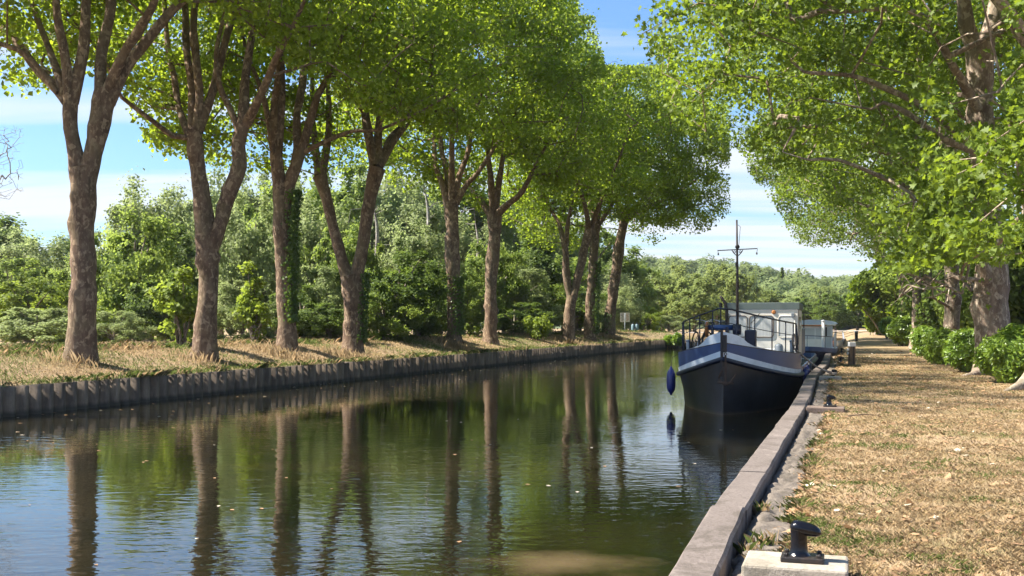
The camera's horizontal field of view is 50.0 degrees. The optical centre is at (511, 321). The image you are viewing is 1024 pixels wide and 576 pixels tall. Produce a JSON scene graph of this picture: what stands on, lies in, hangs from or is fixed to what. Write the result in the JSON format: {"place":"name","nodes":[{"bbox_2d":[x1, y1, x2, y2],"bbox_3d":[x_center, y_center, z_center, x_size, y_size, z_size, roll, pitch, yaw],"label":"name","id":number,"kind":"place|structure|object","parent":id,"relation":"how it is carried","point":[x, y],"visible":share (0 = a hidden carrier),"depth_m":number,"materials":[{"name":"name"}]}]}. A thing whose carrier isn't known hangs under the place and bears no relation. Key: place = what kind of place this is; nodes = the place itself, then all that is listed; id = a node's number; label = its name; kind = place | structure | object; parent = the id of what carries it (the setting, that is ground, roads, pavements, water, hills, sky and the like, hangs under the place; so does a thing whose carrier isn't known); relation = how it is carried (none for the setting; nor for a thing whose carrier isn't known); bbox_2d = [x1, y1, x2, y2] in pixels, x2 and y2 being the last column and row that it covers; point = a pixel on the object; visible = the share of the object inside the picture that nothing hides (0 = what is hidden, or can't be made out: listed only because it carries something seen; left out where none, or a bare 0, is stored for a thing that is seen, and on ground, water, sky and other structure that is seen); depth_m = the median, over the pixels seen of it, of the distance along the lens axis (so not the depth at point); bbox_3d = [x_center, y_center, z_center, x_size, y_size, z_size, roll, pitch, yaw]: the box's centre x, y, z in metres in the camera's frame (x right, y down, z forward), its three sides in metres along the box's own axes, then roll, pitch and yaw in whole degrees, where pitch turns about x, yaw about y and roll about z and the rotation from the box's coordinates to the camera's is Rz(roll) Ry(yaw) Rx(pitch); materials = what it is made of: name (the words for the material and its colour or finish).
{"place":"outdoors","nodes":[
{"label":"outdoors","id":0,"kind":"place"},
{"bbox_2d":[0,348,789,575],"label":"water","id":1,"kind":"structure","parent":0,"point":[410,493],"depth_m":19.24,"materials":[{"name":"green liquid"}]},
{"bbox_2d":[676,220,817,414],"bbox_3d":[9.803,0.060,43.784,4.130,6.580,25.304,0,0,17],"label":"canal barge","id":2,"kind":"object","parent":1,"relation":"on","point":[750,359],"visible":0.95,"depth_m":33.51,"materials":[{"name":"metal"}]},
{"bbox_2d":[802,313,837,368],"bbox_3d":[18.022,1.333,66.195,3.068,3.705,10.894,0,0,17],"label":"white cruiser","id":3,"kind":"object","parent":1,"relation":"on","point":[819,338],"visible":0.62,"depth_m":63.13,"materials":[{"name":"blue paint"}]},
{"bbox_2d":[0,0,1021,337],"label":"sky","id":4,"kind":"structure","parent":0,"point":[43,201],"materials":[{"name":"blue"}]},
{"bbox_2d":[0,328,1023,575],"bbox_3d":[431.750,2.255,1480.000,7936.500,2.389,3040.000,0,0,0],"label":"ground","id":5,"kind":"structure","parent":0,"point":[872,344],"depth_m":26.20,"materials":[{"name":"beige soil"}]},
{"bbox_2d":[0,255,58,309],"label":"tree","id":6,"kind":"object","parent":5,"relation":"on","point":[18,275],"visible":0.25,"depth_m":77.33,"materials":[{"name":"green plant"}]},
{"bbox_2d":[0,307,67,345],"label":"bush","id":7,"kind":"object","parent":5,"relation":"on","point":[14,328],"visible":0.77,"depth_m":55.25,"materials":[{"name":"green plant"}]},
{"bbox_2d":[0,211,69,272],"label":"tree","id":8,"kind":"object","parent":5,"relation":"on","point":[5,228],"visible":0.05,"depth_m":105.24,"materials":[{"name":"green plant"}]},
{"bbox_2d":[0,220,70,306],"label":"tree","id":9,"kind":"object","parent":5,"relation":"on","point":[16,250],"visible":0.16,"depth_m":89.93,"materials":[{"name":"green plant"}]},
{"bbox_2d":[0,276,100,343],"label":"bush","id":10,"kind":"object","parent":5,"relation":"on","point":[9,300],"visible":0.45,"depth_m":61.06,"materials":[{"name":"green plant"}]},
{"bbox_2d":[11,348,116,373],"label":"dry tuft","id":11,"kind":"object","parent":5,"relation":"on","point":[71,357],"visible":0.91,"depth_m":36.85,"materials":[{"name":"beige plant"}]},
{"bbox_2d":[41,254,105,338],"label":"bush","id":12,"kind":"object","parent":5,"relation":"on","point":[58,276],"visible":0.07,"depth_m":65.75,"materials":[{"name":"green plant"}]},
{"bbox_2d":[65,310,157,342],"bbox_3d":[-19.528,0.421,53.945,3.456,2.050,3.853,0,0,39],"label":"bush","id":13,"kind":"object","parent":5,"relation":"on","point":[118,325],"visible":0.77,"depth_m":53.82,"materials":[{"name":"green plant"}]},
{"bbox_2d":[94,198,196,341],"bbox_3d":[-21.102,-2.627,61.843,6.379,8.656,8.479,0,0,-41],"label":"tree","id":14,"kind":"object","parent":5,"relation":"on","point":[124,271],"visible":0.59,"depth_m":60.90,"materials":[{"name":"green plant"}]},
{"bbox_2d":[96,166,195,339],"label":"tree","id":15,"kind":"object","parent":5,"relation":"on","point":[177,209],"visible":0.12,"depth_m":82.25,"materials":[{"name":"green plant"}]},
{"bbox_2d":[120,271,192,341],"bbox_3d":[-18.228,-0.600,58.296,4.241,4.286,4.132,0,0,-4],"label":"bush","id":16,"kind":"object","parent":5,"relation":"on","point":[146,310],"visible":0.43,"depth_m":56.98,"materials":[{"name":"green plant"}]},
{"bbox_2d":[144,265,197,346],"bbox_3d":[-14.283,-0.546,46.878,2.888,3.744,2.229,0,0,0],"label":"sapling","id":17,"kind":"object","parent":5,"relation":"on","point":[180,309],"visible":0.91,"depth_m":46.62,"materials":[{"name":"green plant"}]},
{"bbox_2d":[141,221,220,325],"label":"tree","id":18,"kind":"object","parent":5,"relation":"on","point":[185,241],"visible":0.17,"depth_m":72.50,"materials":[{"name":"green plant"}]},
{"bbox_2d":[0,0,391,364],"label":"plane tree","id":19,"kind":"object","parent":5,"relation":"on","point":[64,85],"visible":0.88,"depth_m":37.85,"materials":[{"name":"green plant"}]},
{"bbox_2d":[181,158,262,336],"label":"tree","id":20,"kind":"object","parent":5,"relation":"on","point":[215,195],"visible":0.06,"depth_m":94.85,"materials":[{"name":"green plant"}]},
{"bbox_2d":[0,0,465,362],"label":"plane tree","id":21,"kind":"object","parent":5,"relation":"on","point":[210,229],"visible":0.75,"depth_m":43.76,"materials":[{"name":"green plant"}]},
{"bbox_2d":[217,280,277,339],"bbox_3d":[-14.293,-0.489,58.053,4.537,3.544,5.058,0,0,25],"label":"bush","id":22,"kind":"object","parent":5,"relation":"on","point":[227,302],"visible":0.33,"depth_m":57.27,"materials":[{"name":"green plant"}]},
{"bbox_2d":[195,188,305,336],"bbox_3d":[-15.347,-3.427,65.833,6.345,10.300,6.814,0,0,39],"label":"tree","id":23,"kind":"object","parent":5,"relation":"on","point":[241,244],"visible":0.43,"depth_m":64.52,"materials":[{"name":"green plant"}]},
{"bbox_2d":[230,260,272,341],"bbox_3d":[-12.220,-0.839,52.041,2.021,4.195,1.693,0,0,10],"label":"sapling","id":24,"kind":"object","parent":5,"relation":"on","point":[252,310],"visible":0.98,"depth_m":51.87,"materials":[{"name":"green plant"}]},
{"bbox_2d":[231,180,343,263],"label":"tree","id":25,"kind":"object","parent":5,"relation":"on","point":[313,195],"visible":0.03,"depth_m":86.87,"materials":[{"name":"green plant"}]},
{"bbox_2d":[107,0,472,355],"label":"plane tree","id":26,"kind":"object","parent":5,"relation":"on","point":[274,119],"visible":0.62,"depth_m":49.59,"materials":[{"name":"green plant"}]},
{"bbox_2d":[234,340,350,363],"bbox_3d":[-10.740,1.327,49.146,7.021,1.052,3.419,0,0,0],"label":"dry tuft","id":27,"kind":"object","parent":5,"relation":"on","point":[274,349],"visible":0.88,"depth_m":48.85,"materials":[{"name":"beige plant"}]},
{"bbox_2d":[267,283,331,337],"bbox_3d":[-11.778,-0.479,62.239,4.029,3.493,3.926,0,0,35],"label":"bush","id":28,"kind":"object","parent":5,"relation":"on","point":[302,299],"visible":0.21,"depth_m":61.70,"materials":[{"name":"green plant"}]},
{"bbox_2d":[296,302,343,338],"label":"bush","id":29,"kind":"object","parent":5,"relation":"on","point":[329,322],"visible":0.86,"depth_m":58.88,"materials":[{"name":"green plant"}]},
{"bbox_2d":[297,264,343,336],"bbox_3d":[-11.319,-1.050,64.083,5.074,4.666,4.552,0,0,32],"label":"bush","id":30,"kind":"object","parent":5,"relation":"on","point":[324,284],"visible":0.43,"depth_m":63.55,"materials":[{"name":"green plant"}]},
{"bbox_2d":[0,338,650,386],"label":"bank weeds","id":31,"kind":"object","parent":5,"relation":"on","point":[133,372],"visible":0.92,"depth_m":43.26,"materials":[{"name":"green plant"}]},
{"bbox_2d":[290,189,370,294],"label":"tree","id":32,"kind":"object","parent":5,"relation":"on","point":[312,235],"visible":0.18,"depth_m":78.17,"materials":[{"name":"green plant"}]},
{"bbox_2d":[95,0,585,356],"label":"plane tree","id":33,"kind":"object","parent":5,"relation":"on","point":[354,296],"visible":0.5,"depth_m":53.56,"materials":[{"name":"green plant"}]},
{"bbox_2d":[0,329,693,386],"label":"bank grass","id":34,"kind":"structure","parent":5,"relation":"on","point":[124,347],"depth_m":46.20,"materials":[{"name":"beige plant"}]},
{"bbox_2d":[310,218,385,309],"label":"tree","id":35,"kind":"object","parent":5,"relation":"on","point":[372,261],"visible":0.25,"depth_m":69.43,"materials":[{"name":"green plant"}]},
{"bbox_2d":[0,339,704,417],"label":"sheet pile wall","id":36,"kind":"structure","parent":5,"relation":"on","point":[22,400],"depth_m":42.60,"materials":[{"name":"grey metal"}]},
{"bbox_2d":[319,155,396,248],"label":"tree","id":37,"kind":"object","parent":5,"relation":"on","point":[348,200],"visible":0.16,"depth_m":103.71,"materials":[{"name":"green plant"}]},
{"bbox_2d":[312,343,409,360],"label":"dry tuft","id":38,"kind":"object","parent":5,"relation":"on","point":[345,352],"visible":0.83,"depth_m":52.86,"materials":[{"name":"beige plant"}]},
{"bbox_2d":[352,159,429,236],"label":"tree","id":39,"kind":"object","parent":5,"relation":"on","point":[392,187],"visible":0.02,"depth_m":122.27,"materials":[{"name":"green plant"}]},
{"bbox_2d":[347,173,445,331],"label":"tree","id":40,"kind":"object","parent":5,"relation":"on","point":[409,210],"visible":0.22,"depth_m":101.58,"materials":[{"name":"green plant"}]},
{"bbox_2d":[363,279,430,340],"bbox_3d":[-7.334,-0.604,64.044,5.252,3.791,3.951,0,0,-15],"label":"bush","id":41,"kind":"object","parent":5,"relation":"on","point":[379,329],"visible":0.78,"depth_m":63.41,"materials":[{"name":"green plant"}]},
{"bbox_2d":[363,247,454,337],"bbox_3d":[-6.327,-1.579,65.804,6.269,5.753,6.434,0,0,28],"label":"tree","id":42,"kind":"object","parent":5,"relation":"on","point":[419,286],"visible":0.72,"depth_m":64.90,"materials":[{"name":"green plant"}]},
{"bbox_2d":[376,207,466,334],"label":"tree","id":43,"kind":"object","parent":5,"relation":"on","point":[414,244],"visible":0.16,"depth_m":84.69,"materials":[{"name":"green plant"}]},
{"bbox_2d":[404,298,446,335],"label":"bush","id":44,"kind":"object","parent":5,"relation":"on","point":[436,325],"visible":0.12,"depth_m":69.33,"materials":[{"name":"green plant"}]},
{"bbox_2d":[401,183,482,242],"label":"tree","id":45,"kind":"object","parent":5,"relation":"on","point":[435,198],"visible":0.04,"depth_m":107.18,"materials":[{"name":"green plant"}]},
{"bbox_2d":[287,0,619,343],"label":"plane tree","id":46,"kind":"object","parent":5,"relation":"on","point":[449,185],"visible":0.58,"depth_m":66.89,"materials":[{"name":"green plant"}]},
{"bbox_2d":[418,335,509,352],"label":"dry tuft","id":47,"kind":"object","parent":5,"relation":"on","point":[454,344],"visible":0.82,"depth_m":66.78,"materials":[{"name":"beige plant"}]},
{"bbox_2d":[422,161,529,332],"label":"tree","id":48,"kind":"object","parent":5,"relation":"on","point":[480,223],"visible":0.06,"depth_m":129.09,"materials":[{"name":"green plant"}]},
{"bbox_2d":[441,209,514,331],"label":"tree","id":49,"kind":"object","parent":5,"relation":"on","point":[464,246],"visible":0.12,"depth_m":101.96,"materials":[{"name":"green plant"}]},
{"bbox_2d":[461,265,505,333],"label":"bush","id":50,"kind":"object","parent":5,"relation":"on","point":[473,303],"visible":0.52,"depth_m":82.90,"materials":[{"name":"green plant"}]},
{"bbox_2d":[460,238,533,314],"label":"tree","id":51,"kind":"object","parent":5,"relation":"on","point":[509,286],"visible":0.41,"depth_m":90.39,"materials":[{"name":"green plant"}]},
{"bbox_2d":[352,0,653,344],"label":"plane tree","id":52,"kind":"object","parent":5,"relation":"on","point":[493,210],"visible":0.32,"depth_m":71.57,"materials":[{"name":"green plant"}]},
{"bbox_2d":[466,186,556,331],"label":"tree","id":53,"kind":"object","parent":5,"relation":"on","point":[505,231],"visible":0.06,"depth_m":130.18,"materials":[{"name":"green plant"}]},
{"bbox_2d":[478,252,553,331],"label":"tree","id":54,"kind":"object","parent":5,"relation":"on","point":[535,275],"visible":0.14,"depth_m":95.24,"materials":[{"name":"green plant"}]},
{"bbox_2d":[481,302,557,332],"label":"bush","id":55,"kind":"object","parent":5,"relation":"on","point":[514,325],"visible":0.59,"depth_m":87.34,"materials":[{"name":"green plant"}]},
{"bbox_2d":[507,294,563,333],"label":"bush","id":56,"kind":"object","parent":5,"relation":"on","point":[538,298],"visible":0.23,"depth_m":91.64,"materials":[{"name":"green plant"}]},
{"bbox_2d":[521,313,553,339],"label":"bush","id":57,"kind":"object","parent":5,"relation":"on","point":[537,329],"visible":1,"depth_m":83.62,"materials":[{"name":"green plant"}]},
{"bbox_2d":[514,232,584,301],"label":"tree","id":58,"kind":"object","parent":5,"relation":"on","point":[543,260],"visible":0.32,"depth_m":101.68,"materials":[{"name":"green plant"}]},
{"bbox_2d":[529,279,580,322],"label":"tree","id":59,"kind":"object","parent":5,"relation":"on","point":[555,294],"visible":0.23,"depth_m":98.24,"materials":[{"name":"green plant"}]},
{"bbox_2d":[465,0,694,341],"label":"plane tree","id":60,"kind":"object","parent":5,"relation":"on","point":[638,173],"visible":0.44,"depth_m":87.36,"materials":[{"name":"green plant"}]},
{"bbox_2d":[554,253,608,329],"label":"tree","id":61,"kind":"object","parent":5,"relation":"on","point":[573,261],"visible":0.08,"depth_m":124.94,"materials":[{"name":"green plant"}]},
{"bbox_2d":[556,291,607,330],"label":"tree","id":62,"kind":"object","parent":5,"relation":"on","point":[580,311],"visible":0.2,"depth_m":110.12,"materials":[{"name":"green plant"}]},
{"bbox_2d":[555,217,626,330],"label":"tree","id":63,"kind":"object","parent":5,"relation":"on","point":[607,235],"visible":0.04,"depth_m":140.79,"materials":[{"name":"green plant"}]},
{"bbox_2d":[465,2,725,340],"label":"plane tree","id":64,"kind":"object","parent":5,"relation":"on","point":[591,332],"visible":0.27,"depth_m":94.44,"materials":[{"name":"green plant"}]},
{"bbox_2d":[572,255,647,330],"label":"tree","id":65,"kind":"object","parent":5,"relation":"on","point":[605,278],"visible":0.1,"depth_m":129.63,"materials":[{"name":"green plant"}]},
{"bbox_2d":[596,281,644,330],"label":"tree","id":66,"kind":"object","parent":5,"relation":"on","point":[631,308],"visible":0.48,"depth_m":119.00,"materials":[{"name":"green plant"}]},
{"bbox_2d":[598,232,656,313],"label":"tree","id":67,"kind":"object","parent":5,"relation":"on","point":[631,266],"visible":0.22,"depth_m":143.12,"materials":[{"name":"green plant"}]},
{"bbox_2d":[621,260,662,329],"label":"tree","id":68,"kind":"object","parent":5,"relation":"on","point":[652,294],"visible":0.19,"depth_m":148.60,"materials":[{"name":"green plant"}]},
{"bbox_2d":[559,62,733,335],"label":"plane tree","id":69,"kind":"object","parent":5,"relation":"on","point":[687,189],"visible":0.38,"depth_m":98.81,"materials":[{"name":"green plant"}]},
{"bbox_2d":[630,306,665,331],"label":"bush","id":70,"kind":"object","parent":5,"relation":"on","point":[654,319],"visible":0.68,"depth_m":127.40,"materials":[{"name":"green plant"}]},
{"bbox_2d":[642,272,681,328],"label":"tree","id":71,"kind":"object","parent":5,"relation":"on","point":[661,285],"visible":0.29,"depth_m":163.46,"materials":[{"name":"green plant"}]},
{"bbox_2d":[645,315,695,331],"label":"bush","id":72,"kind":"object","parent":5,"relation":"on","point":[676,323],"visible":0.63,"depth_m":134.58,"materials":[{"name":"green plant"}]},
{"bbox_2d":[665,272,724,331],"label":"tree","id":73,"kind":"object","parent":5,"relation":"on","point":[696,303],"visible":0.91,"depth_m":156.71,"materials":[{"name":"green plant"}]},
{"bbox_2d":[694,262,742,330],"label":"tree","id":74,"kind":"object","parent":5,"relation":"on","point":[715,274],"visible":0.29,"depth_m":185.07,"materials":[{"name":"green plant"}]},
{"bbox_2d":[711,266,763,319],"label":"tree","id":75,"kind":"object","parent":5,"relation":"on","point":[746,284],"visible":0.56,"depth_m":180.52,"materials":[{"name":"green plant"}]},
{"bbox_2d":[669,338,845,575],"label":"quay wall","id":76,"kind":"structure","parent":5,"relation":"on","point":[710,549],"depth_m":10.80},
{"bbox_2d":[746,287,785,302],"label":"tree","id":77,"kind":"object","parent":5,"relation":"on","point":[771,297],"visible":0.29,"depth_m":198.70,"materials":[{"name":"green plant"}]},
{"bbox_2d":[731,362,837,575],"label":"mortar rubble","id":78,"kind":"object","parent":5,"relation":"on","point":[783,483],"visible":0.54,"depth_m":12.59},
{"bbox_2d":[733,499,780,558],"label":"edge weeds","id":79,"kind":"object","parent":78,"relation":"on","point":[767,541],"visible":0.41,"depth_m":9.27,"materials":[{"name":"green plant"}]},
{"bbox_2d":[741,550,848,575],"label":"mooring block","id":80,"kind":"structure","parent":5,"relation":"on","point":[762,563],"depth_m":7.67,"materials":[{"name":"beige concrete"}]},
{"bbox_2d":[780,520,823,564],"bbox_3d":[2.070,1.558,7.820,0.296,0.285,0.215,0,0,17],"label":"mooring bollard","id":81,"kind":"object","parent":80,"relation":"on","point":[800,531],"visible":1,"depth_m":7.77,"materials":[{"name":"black metal"}]},
{"bbox_2d":[795,282,843,319],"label":"tree","id":82,"kind":"object","parent":5,"relation":"on","point":[828,290],"visible":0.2,"depth_m":208.99,"materials":[{"name":"green plant"}]},
{"bbox_2d":[621,0,1023,375],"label":"plane tree","id":83,"kind":"object","parent":5,"relation":"on","point":[989,309],"visible":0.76,"depth_m":38.01,"materials":[{"name":"green plant"}]},
{"bbox_2d":[745,100,921,334],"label":"plane tree","id":84,"kind":"object","parent":5,"relation":"on","point":[806,235],"visible":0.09,"depth_m":118.39,"materials":[{"name":"green plant"}]},
{"bbox_2d":[810,292,858,332],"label":"tree","id":85,"kind":"object","parent":5,"relation":"on","point":[830,309],"visible":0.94,"depth_m":173.35,"materials":[{"name":"green plant"}]},
{"bbox_2d":[658,0,1022,330],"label":"plane tree","id":86,"kind":"object","parent":5,"relation":"on","point":[952,309],"visible":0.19,"depth_m":50.62,"materials":[{"name":"green plant"}]},
{"bbox_2d":[678,2,1023,348],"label":"plane tree","id":87,"kind":"object","parent":5,"relation":"on","point":[842,201],"visible":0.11,"depth_m":75.16,"materials":[{"name":"green plant"}]},
{"bbox_2d":[718,14,1010,314],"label":"plane tree","id":88,"kind":"object","parent":5,"relation":"on","point":[840,238],"visible":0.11,"depth_m":94.99,"materials":[{"name":"green plant"}]},
{"bbox_2d":[845,262,899,335],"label":"sapling","id":89,"kind":"object","parent":5,"relation":"on","point":[860,285],"visible":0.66,"depth_m":115.45,"materials":[{"name":"green plant"}]},
{"bbox_2d":[869,217,920,303],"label":"tree","id":90,"kind":"object","parent":5,"relation":"on","point":[886,281],"visible":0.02,"depth_m":111.71,"materials":[{"name":"green plant"}]},
{"bbox_2d":[771,355,1023,575],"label":"dry grass","id":91,"kind":"structure","parent":5,"relation":"on","point":[898,500],"depth_m":12.67,"materials":[{"name":"beige plant"}]},
{"bbox_2d":[885,315,911,345],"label":"laurel bush","id":92,"kind":"object","parent":5,"relation":"on","point":[898,330],"visible":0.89,"depth_m":83.30,"materials":[{"name":"green plant"}]},
{"bbox_2d":[774,349,1023,575],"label":"fallen leaves","id":93,"kind":"object","parent":5,"relation":"on","point":[948,475],"visible":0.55,"depth_m":15.86,"materials":[{"name":"brown plant"}]},
{"bbox_2d":[794,0,1023,390],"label":"plane tree","id":94,"kind":"object","parent":5,"relation":"on","point":[1004,157],"visible":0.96,"depth_m":27.82,"materials":[{"name":"green plant"}]},
{"bbox_2d":[894,281,929,324],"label":"tall shrub","id":95,"kind":"object","parent":5,"relation":"on","point":[907,310],"visible":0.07,"depth_m":94.46,"materials":[{"name":"green plant"}]},
{"bbox_2d":[908,325,935,357],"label":"laurel bush","id":96,"kind":"object","parent":5,"relation":"on","point":[916,338],"visible":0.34,"depth_m":55.79,"materials":[{"name":"green plant"}]},
{"bbox_2d":[913,263,961,329],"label":"tall shrub","id":97,"kind":"object","parent":5,"relation":"on","point":[929,312],"visible":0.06,"depth_m":72.25,"materials":[{"name":"green plant"}]},
{"bbox_2d":[922,326,952,364],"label":"laurel bush","id":98,"kind":"object","parent":5,"relation":"on","point":[933,344],"visible":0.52,"depth_m":47.20,"materials":[{"name":"green plant"}]},
{"bbox_2d":[940,327,974,371],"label":"laurel bush","id":99,"kind":"object","parent":5,"relation":"on","point":[957,350],"visible":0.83,"depth_m":40.10,"materials":[{"name":"green plant"}]},
{"bbox_2d":[933,251,1009,328],"bbox_3d":[25.692,-1.361,57.909,6.256,6.722,6.667,0,0,-27],"label":"tall shrub","id":100,"kind":"object","parent":5,"relation":"on","point":[966,320],"visible":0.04,"depth_m":57.38,"materials":[{"name":"green plant"}]},
{"bbox_2d":[961,218,1023,325],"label":"tall shrub","id":101,"kind":"object","parent":5,"relation":"on","point":[1016,298],"visible":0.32,"depth_m":44.96,"materials":[{"name":"green plant"}]},
{"bbox_2d":[970,323,1023,383],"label":"laurel bush","id":102,"kind":"object","parent":5,"relation":"on","point":[999,356],"visible":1,"depth_m":32.98,"materials":[{"name":"green plant"}]},
{"bbox_2d":[269,324,864,331],"bbox_3d":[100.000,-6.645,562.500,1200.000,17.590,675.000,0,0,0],"label":"hills","id":103,"kind":"structure","parent":0,"point":[845,329],"depth_m":243.93,"materials":[{"name":"green plant"}]},
{"bbox_2d":[582,253,872,328],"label":"hillside wood","id":104,"kind":"object","parent":103,"relation":"on","point":[768,277],"visible":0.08,"depth_m":324.07,"materials":[{"name":"green plant"}]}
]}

